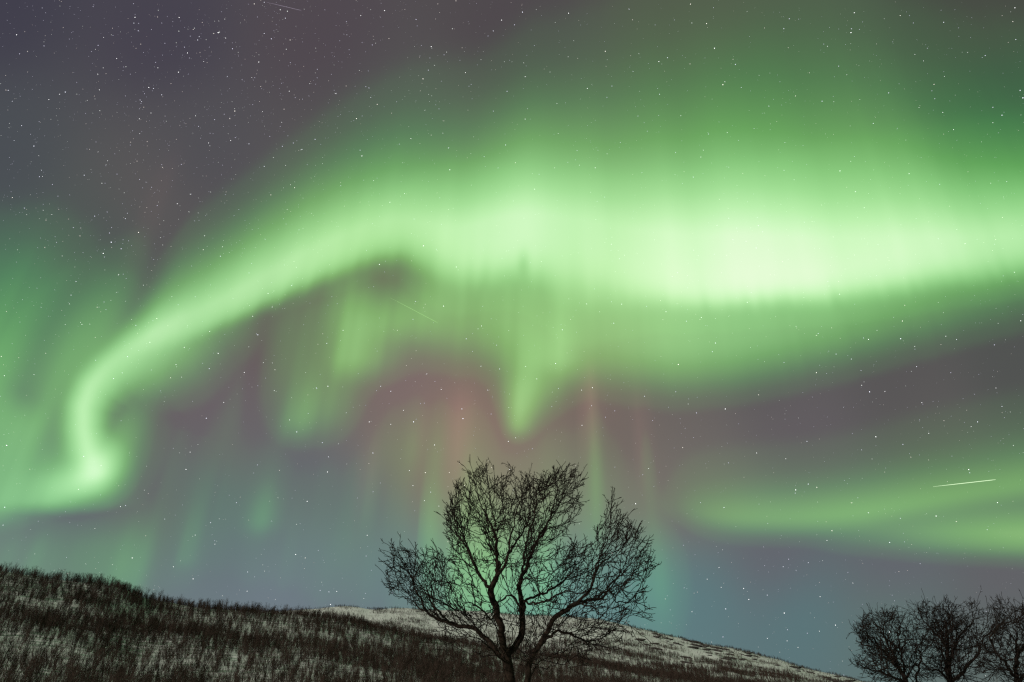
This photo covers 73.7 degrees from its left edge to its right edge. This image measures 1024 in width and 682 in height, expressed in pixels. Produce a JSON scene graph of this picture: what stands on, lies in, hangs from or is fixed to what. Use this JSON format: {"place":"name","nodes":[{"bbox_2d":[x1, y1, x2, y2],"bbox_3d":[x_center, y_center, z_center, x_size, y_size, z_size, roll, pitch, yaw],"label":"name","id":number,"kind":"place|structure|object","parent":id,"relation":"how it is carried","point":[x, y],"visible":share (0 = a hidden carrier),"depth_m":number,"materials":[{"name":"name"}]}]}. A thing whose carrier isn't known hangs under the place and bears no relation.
{"place":"outdoors","nodes":[
{"label":"outdoors","id":0,"kind":"place"},
{"bbox_2d":[0,572,860,681],"bbox_3d":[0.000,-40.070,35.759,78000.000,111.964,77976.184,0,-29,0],"label":"hills","id":1,"kind":"structure","parent":0,"point":[368,613],"depth_m":361.93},
{"bbox_2d":[0,663,13,681],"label":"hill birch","id":2,"kind":"object","parent":1,"relation":"on","point":[1,680],"visible":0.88,"depth_m":122.33,"materials":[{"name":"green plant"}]},
{"bbox_2d":[0,636,16,659],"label":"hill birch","id":3,"kind":"object","parent":1,"relation":"on","point":[8,650],"visible":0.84,"depth_m":159.41,"materials":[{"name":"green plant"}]},
{"bbox_2d":[6,650,18,674],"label":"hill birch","id":4,"kind":"object","parent":1,"relation":"on","point":[14,660],"visible":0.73,"depth_m":140.89,"materials":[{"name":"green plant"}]},
{"bbox_2d":[6,614,19,631],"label":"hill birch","id":5,"kind":"object","parent":1,"relation":"on","point":[12,622],"visible":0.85,"depth_m":202.76,"materials":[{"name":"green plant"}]},
{"bbox_2d":[12,618,22,634],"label":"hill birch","id":6,"kind":"object","parent":1,"relation":"on","point":[16,626],"visible":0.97,"depth_m":198.85,"materials":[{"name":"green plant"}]},
{"bbox_2d":[13,659,25,675],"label":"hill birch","id":7,"kind":"object","parent":1,"relation":"on","point":[21,667],"visible":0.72,"depth_m":136.19,"materials":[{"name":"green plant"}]},
{"bbox_2d":[16,631,29,649],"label":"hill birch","id":8,"kind":"object","parent":1,"relation":"on","point":[25,640],"visible":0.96,"depth_m":184.32,"materials":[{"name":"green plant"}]},
{"bbox_2d":[19,646,30,662],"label":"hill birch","id":9,"kind":"object","parent":1,"relation":"on","point":[23,655],"visible":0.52,"depth_m":158.61,"materials":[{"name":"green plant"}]},
{"bbox_2d":[20,643,32,666],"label":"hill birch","id":10,"kind":"object","parent":1,"relation":"on","point":[25,653],"visible":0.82,"depth_m":152.34,"materials":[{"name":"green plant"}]},
{"bbox_2d":[21,658,34,681],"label":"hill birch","id":11,"kind":"object","parent":1,"relation":"on","point":[29,670],"visible":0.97,"depth_m":123.71,"materials":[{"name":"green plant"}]},
{"bbox_2d":[22,655,36,681],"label":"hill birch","id":12,"kind":"object","parent":1,"relation":"on","point":[27,670],"visible":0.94,"depth_m":123.84,"materials":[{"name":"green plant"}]},
{"bbox_2d":[42,647,49,667],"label":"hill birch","id":13,"kind":"object","parent":1,"relation":"on","point":[46,651],"visible":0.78,"depth_m":159.73,"materials":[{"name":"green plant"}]},
{"bbox_2d":[40,656,52,676],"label":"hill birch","id":14,"kind":"object","parent":1,"relation":"on","point":[46,666],"visible":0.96,"depth_m":146.53,"materials":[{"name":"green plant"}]},
{"bbox_2d":[48,614,58,629],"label":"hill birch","id":15,"kind":"object","parent":1,"relation":"on","point":[53,621],"visible":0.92,"depth_m":214.37,"materials":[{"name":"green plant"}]},
{"bbox_2d":[48,645,66,665],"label":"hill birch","id":16,"kind":"object","parent":1,"relation":"on","point":[57,653],"visible":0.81,"depth_m":164.70,"materials":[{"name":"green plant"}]},
{"bbox_2d":[53,615,63,631],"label":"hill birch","id":17,"kind":"object","parent":1,"relation":"on","point":[57,623],"visible":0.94,"depth_m":214.07,"materials":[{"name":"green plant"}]},
{"bbox_2d":[55,651,68,673],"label":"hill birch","id":18,"kind":"object","parent":1,"relation":"on","point":[61,661],"visible":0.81,"depth_m":151.09,"materials":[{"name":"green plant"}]},
{"bbox_2d":[62,657,76,678],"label":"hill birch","id":19,"kind":"object","parent":1,"relation":"on","point":[70,667],"visible":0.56,"depth_m":138.93,"materials":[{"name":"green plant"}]},
{"bbox_2d":[64,652,77,669],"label":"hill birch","id":20,"kind":"object","parent":1,"relation":"on","point":[71,660],"visible":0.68,"depth_m":153.39,"materials":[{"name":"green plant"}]},
{"bbox_2d":[66,645,78,665],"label":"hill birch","id":21,"kind":"object","parent":1,"relation":"on","point":[71,654],"visible":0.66,"depth_m":168.07,"materials":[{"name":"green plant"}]},
{"bbox_2d":[81,657,94,676],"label":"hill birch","id":22,"kind":"object","parent":1,"relation":"on","point":[86,664],"visible":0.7,"depth_m":150.47,"materials":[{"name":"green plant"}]},
{"bbox_2d":[93,647,105,667],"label":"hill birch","id":23,"kind":"object","parent":1,"relation":"on","point":[98,650],"visible":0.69,"depth_m":173.48,"materials":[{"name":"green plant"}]},
{"bbox_2d":[104,652,117,674],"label":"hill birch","id":24,"kind":"object","parent":1,"relation":"on","point":[110,662],"visible":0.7,"depth_m":166.24,"materials":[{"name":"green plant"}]},
{"bbox_2d":[110,644,119,660],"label":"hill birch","id":25,"kind":"object","parent":1,"relation":"on","point":[114,652],"visible":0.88,"depth_m":189.86,"materials":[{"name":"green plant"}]},
{"bbox_2d":[110,640,119,657],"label":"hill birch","id":26,"kind":"object","parent":1,"relation":"on","point":[115,648],"visible":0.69,"depth_m":199.58,"materials":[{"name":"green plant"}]},
{"bbox_2d":[124,656,134,672],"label":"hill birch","id":27,"kind":"object","parent":1,"relation":"on","point":[128,664],"visible":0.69,"depth_m":168.28,"materials":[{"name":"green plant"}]},
{"bbox_2d":[143,645,153,665],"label":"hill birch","id":28,"kind":"object","parent":1,"relation":"on","point":[147,655],"visible":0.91,"depth_m":190.50,"materials":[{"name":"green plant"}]},
{"bbox_2d":[154,659,163,674],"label":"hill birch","id":29,"kind":"object","parent":1,"relation":"on","point":[158,668],"visible":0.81,"depth_m":169.22,"materials":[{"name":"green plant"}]},
{"bbox_2d":[159,630,166,645],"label":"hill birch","id":30,"kind":"object","parent":1,"relation":"on","point":[163,637],"visible":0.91,"depth_m":228.14,"materials":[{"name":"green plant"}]},
{"bbox_2d":[170,651,183,667],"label":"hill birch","id":31,"kind":"object","parent":1,"relation":"on","point":[178,659],"visible":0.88,"depth_m":184.02,"materials":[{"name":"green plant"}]},
{"bbox_2d":[192,656,201,671],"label":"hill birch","id":32,"kind":"object","parent":1,"relation":"on","point":[195,663],"visible":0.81,"depth_m":187.41,"materials":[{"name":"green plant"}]},
{"bbox_2d":[193,633,206,646],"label":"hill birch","id":33,"kind":"object","parent":1,"relation":"on","point":[199,637],"visible":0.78,"depth_m":232.52,"materials":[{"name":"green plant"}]},
{"bbox_2d":[213,661,222,675],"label":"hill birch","id":34,"kind":"object","parent":1,"relation":"on","point":[217,667],"visible":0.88,"depth_m":187.83,"materials":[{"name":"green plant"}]},
{"bbox_2d":[222,647,231,665],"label":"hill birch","id":35,"kind":"object","parent":1,"relation":"on","point":[226,655],"visible":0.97,"depth_m":207.11,"materials":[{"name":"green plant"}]},
{"bbox_2d":[230,628,239,645],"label":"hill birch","id":36,"kind":"object","parent":1,"relation":"on","point":[236,637],"visible":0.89,"depth_m":243.48,"materials":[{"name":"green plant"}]},
{"bbox_2d":[231,653,241,677],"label":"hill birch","id":37,"kind":"object","parent":1,"relation":"on","point":[237,665],"visible":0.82,"depth_m":191.77,"materials":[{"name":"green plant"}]},
{"bbox_2d":[249,656,254,673],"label":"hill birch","id":38,"kind":"object","parent":1,"relation":"on","point":[250,663],"visible":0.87,"depth_m":198.47,"materials":[{"name":"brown plant"}]},
{"bbox_2d":[259,661,270,679],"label":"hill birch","id":39,"kind":"object","parent":1,"relation":"on","point":[265,666],"visible":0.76,"depth_m":170.16,"materials":[{"name":"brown plant"}]},
{"bbox_2d":[276,659,284,679],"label":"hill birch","id":40,"kind":"object","parent":1,"relation":"on","point":[280,669],"visible":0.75,"depth_m":187.13,"materials":[{"name":"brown plant"}]},
{"bbox_2d":[304,650,312,667],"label":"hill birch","id":41,"kind":"object","parent":1,"relation":"on","point":[309,659],"visible":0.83,"depth_m":220.09,"materials":[{"name":"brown plant"}]},
{"bbox_2d":[315,644,324,659],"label":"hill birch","id":42,"kind":"object","parent":1,"relation":"on","point":[319,652],"visible":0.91,"depth_m":236.37,"materials":[{"name":"brown plant"}]},
{"bbox_2d":[0,562,997,681],"bbox_3d":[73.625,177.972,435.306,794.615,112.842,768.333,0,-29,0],"label":"hillside brush","id":43,"kind":"object","parent":1,"relation":"on","point":[387,653],"visible":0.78,"depth_m":282.01,"materials":[{"name":"brown plant"}]},
{"bbox_2d":[375,454,661,681],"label":"birch tree","id":44,"kind":"object","parent":1,"relation":"on","point":[504,657],"visible":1,"depth_m":14.37,"materials":[{"name":"black plant"}]},
{"bbox_2d":[846,602,935,681],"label":"birch tree","id":45,"kind":"object","parent":1,"relation":"on","point":[893,660],"visible":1,"depth_m":17.99,"materials":[{"name":"black plant"}]},
{"bbox_2d":[899,586,1006,681],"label":"birch tree","id":46,"kind":"object","parent":1,"relation":"on","point":[945,644],"visible":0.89,"depth_m":19.09,"materials":[{"name":"black plant"}]},
{"bbox_2d":[964,590,1023,681],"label":"birch tree","id":47,"kind":"object","parent":1,"relation":"on","point":[1019,646],"visible":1,"depth_m":17.11,"materials":[{"name":"black plant"}]},
{"bbox_2d":[0,0,1023,681],"label":"sky","id":48,"kind":"structure","parent":0,"point":[334,300],"materials":[{"name":"green"}]},
{"bbox_2d":[0,0,1023,675],"bbox_3d":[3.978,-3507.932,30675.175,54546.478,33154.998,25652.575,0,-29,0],"label":"faint stars","id":49,"kind":"object","parent":48,"relation":"in","point":[482,306],"visible":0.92,"depth_m":33844.69,"materials":[{"name":"white"}]},
{"bbox_2d":[934,480,989,486],"bbox_3d":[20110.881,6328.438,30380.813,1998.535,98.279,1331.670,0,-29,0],"label":"meteor","id":50,"kind":"object","parent":48,"relation":"in","point":[967,482],"visible":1,"depth_m":30299.96}
]}

